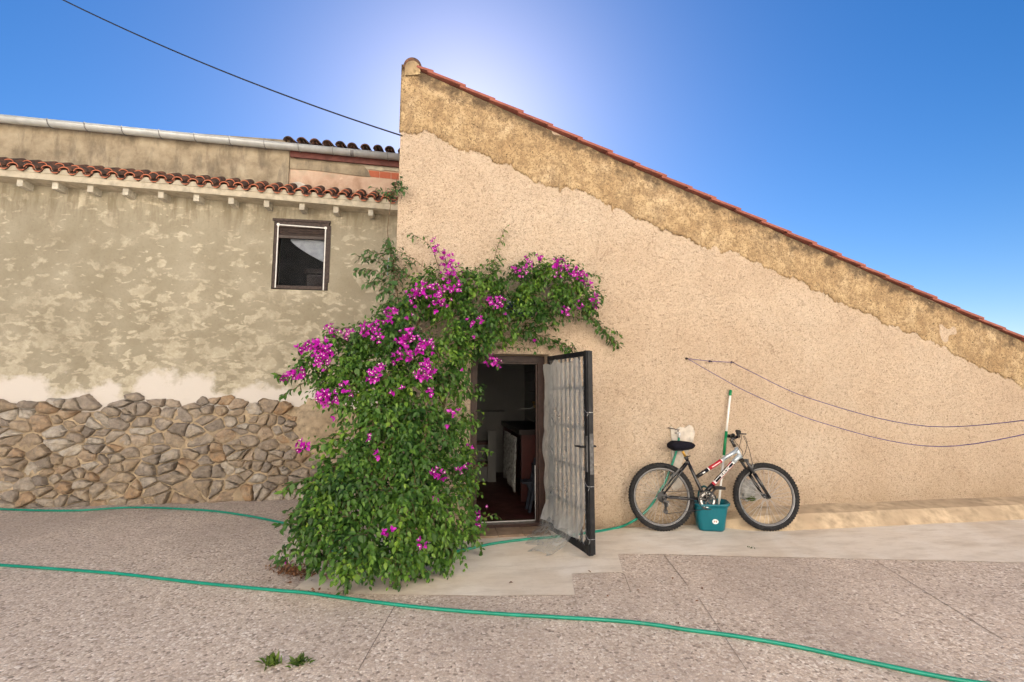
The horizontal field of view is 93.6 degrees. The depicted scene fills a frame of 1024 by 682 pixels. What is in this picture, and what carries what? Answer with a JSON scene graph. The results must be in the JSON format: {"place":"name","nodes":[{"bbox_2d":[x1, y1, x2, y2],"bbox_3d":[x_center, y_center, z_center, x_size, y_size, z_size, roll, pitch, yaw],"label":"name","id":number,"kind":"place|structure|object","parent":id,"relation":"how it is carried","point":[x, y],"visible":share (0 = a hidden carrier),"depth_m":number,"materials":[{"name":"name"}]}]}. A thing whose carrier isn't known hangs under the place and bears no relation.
{"place":"outdoors","nodes":[
{"label":"outdoors","id":0,"kind":"place"},
{"bbox_2d":[0,497,1023,681],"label":"yard paving","id":1,"kind":"structure","parent":0,"point":[62,626],"depth_m":2.99,"materials":[{"name":"grey concrete"}]},
{"bbox_2d":[255,651,281,670],"bbox_3d":[-1.264,1.644,2.492,0.135,0.062,0.121,-4,-7,33],"label":"weed","id":2,"kind":"object","parent":1,"relation":"on","point":[271,659],"visible":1,"depth_m":2.50,"materials":[{"name":"green plant"}]},
{"bbox_2d":[285,652,314,667],"bbox_3d":[-1.089,1.654,2.508,0.153,0.046,0.125,1,-6,-8],"label":"weed","id":3,"kind":"object","parent":1,"relation":"on","point":[298,660],"visible":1,"depth_m":2.50,"materials":[{"name":"green plant"}]},
{"bbox_2d":[0,438,679,555],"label":"garden hose","id":4,"kind":"object","parent":1,"relation":"on","point":[498,542],"visible":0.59,"depth_m":5.19,"materials":[{"name":"green rubber"}]},
{"bbox_2d":[269,224,624,595],"bbox_3d":[-0.408,0.329,4.443,3.227,3.164,1.402,5,-8,-41],"label":"bougainvillea","id":5,"kind":"object","parent":1,"relation":"on","point":[327,491],"visible":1,"depth_m":3.80,"materials":[{"name":"green plant"}]},
{"bbox_2d":[0,564,988,681],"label":"garden hose","id":6,"kind":"object","parent":1,"relation":"on","point":[828,653],"visible":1,"depth_m":2.99,"materials":[{"name":"green rubber"}]},
{"bbox_2d":[358,556,1001,669],"bbox_3d":[1.112,1.748,3.256,3.987,0.001,1.649,1,-6,-8],"label":"paving joint","id":7,"kind":"object","parent":1,"relation":"on","point":[700,600],"visible":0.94,"depth_m":3.02,"materials":[{"name":"grey concrete"}]},
{"bbox_2d":[0,0,1023,335],"label":"sky","id":8,"kind":"structure","parent":0,"point":[887,136],"materials":[{"name":"blue"}]},
{"bbox_2d":[274,519,1023,595],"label":"concrete apron","id":9,"kind":"object","parent":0,"point":[550,566],"visible":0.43,"depth_m":4.24,"materials":[{"name":"beige concrete"}]},
{"bbox_2d":[265,558,702,623],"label":"dry leaves","id":10,"kind":"object","parent":9,"relation":"on","point":[293,569],"visible":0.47,"depth_m":3.70,"materials":[{"name":"brown plant"}]},
{"bbox_2d":[694,485,729,531],"bbox_3d":[2.031,1.700,4.912,0.343,0.421,0.270,-1,-6,10],"label":"mop bucket","id":11,"kind":"object","parent":9,"relation":"on","point":[713,518],"visible":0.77,"depth_m":4.80,"materials":[{"name":"teal plastic"}]},
{"bbox_2d":[718,390,731,503],"bbox_3d":[2.220,1.184,5.048,0.401,1.336,0.118,2,-6,-22],"label":"mop","id":12,"kind":"object","parent":11,"relation":"in","point":[725,437],"visible":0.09,"depth_m":5.10,"materials":[{"name":"white paint"}]},
{"bbox_2d":[628,430,799,530],"bbox_3d":[2.052,1.399,4.874,1.689,1.020,0.530,1,-6,-13],"label":"bicycle","id":13,"kind":"object","parent":9,"relation":"on","point":[690,497],"visible":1,"depth_m":4.87,"materials":[{"name":"black rubber"}]},
{"label":"ground","id":14,"kind":"structure","parent":0,"visible":0},
{"bbox_2d":[0,114,399,508],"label":"old house","id":15,"kind":"structure","parent":14,"relation":"on","point":[169,300],"depth_m":6.25,"materials":[{"name":"beige paint"}]},
{"bbox_2d":[272,218,330,290],"bbox_3d":[-2.906,-1.168,6.711,0.762,0.979,0.312,1,-6,-8],"label":"window","id":16,"kind":"structure","parent":15,"relation":"in","point":[317,279],"depth_m":6.62,"materials":[{"name":"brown wood"}]},
{"bbox_2d":[386,57,1023,555],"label":"stucco house","id":17,"kind":"structure","parent":14,"relation":"on","point":[690,273],"depth_m":5.25,"materials":[{"name":"beige paint"}]},
{"bbox_2d":[63,0,402,135],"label":"overhead cable","id":18,"kind":"object","parent":17,"relation":"attached to","point":[232,74],"visible":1,"depth_m":5.31,"materials":[{"name":"black rubber"}]},
{"bbox_2d":[351,176,415,313],"bbox_3d":[-1.251,-0.827,4.714,0.579,1.675,0.278,-1,-6,7],"label":"climbing sapling","id":19,"kind":"object","parent":17,"relation":"attached to","point":[391,263],"visible":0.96,"depth_m":4.71,"materials":[{"name":"green plant"}]},
{"bbox_2d":[501,421,535,501],"bbox_3d":[0.163,1.611,6.738,0.478,0.868,1.750,1,-6,-8],"label":"cabinet","id":20,"kind":"object","parent":17,"relation":"in","point":[518,447],"visible":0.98,"depth_m":6.18,"materials":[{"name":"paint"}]},
{"bbox_2d":[506,299,535,316],"bbox_3d":[0.083,-0.342,4.974,0.340,0.190,0.018,1,-6,-8],"label":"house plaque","id":21,"kind":"object","parent":17,"relation":"attached to","point":[516,310],"visible":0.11,"depth_m":4.96,"materials":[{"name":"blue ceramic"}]},
{"bbox_2d":[520,458,535,512],"bbox_3d":[0.221,1.640,5.499,0.233,0.578,0.260,1,-6,-8],"label":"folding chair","id":22,"kind":"object","parent":17,"relation":"in","point":[530,486],"visible":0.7,"depth_m":5.44,"materials":[{"name":"black paint"}]},
{"bbox_2d":[540,350,595,555],"bbox_3d":[0.390,0.987,4.477,0.566,1.745,0.916,1,-6,-8],"label":"door","id":23,"kind":"structure","parent":17,"relation":"in","point":[556,392],"depth_m":4.40,"materials":[{"name":"black paint"}]},
{"bbox_2d":[668,427,680,437],"bbox_3d":[1.706,0.962,5.063,0.118,0.105,0.090,1,-6,-8],"label":"garden tap","id":24,"kind":"object","parent":17,"relation":"attached to","point":[678,433],"visible":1,"depth_m":5.04,"materials":[{"name":"silver metal"}]},
{"bbox_2d":[743,496,755,500],"bbox_3d":[2.449,1.620,4.966,0.137,0.055,0.106,-4,-7,32],"label":"weed","id":25,"kind":"object","parent":17,"relation":"on","point":[750,498],"visible":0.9,"depth_m":4.94,"materials":[{"name":"green plant"}]},
{"bbox_2d":[740,478,760,500],"bbox_3d":[2.493,1.563,5.064,0.303,0.249,0.150,1,-6,-8],"label":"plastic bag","id":26,"kind":"object","parent":17,"relation":"on","point":[751,492],"visible":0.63,"depth_m":5.02,"materials":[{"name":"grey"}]},
{"bbox_2d":[685,357,1023,446],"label":"washing line","id":27,"kind":"object","parent":17,"relation":"attached to","point":[686,358],"visible":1,"depth_m":4.12,"materials":[{"name":"fabric"}]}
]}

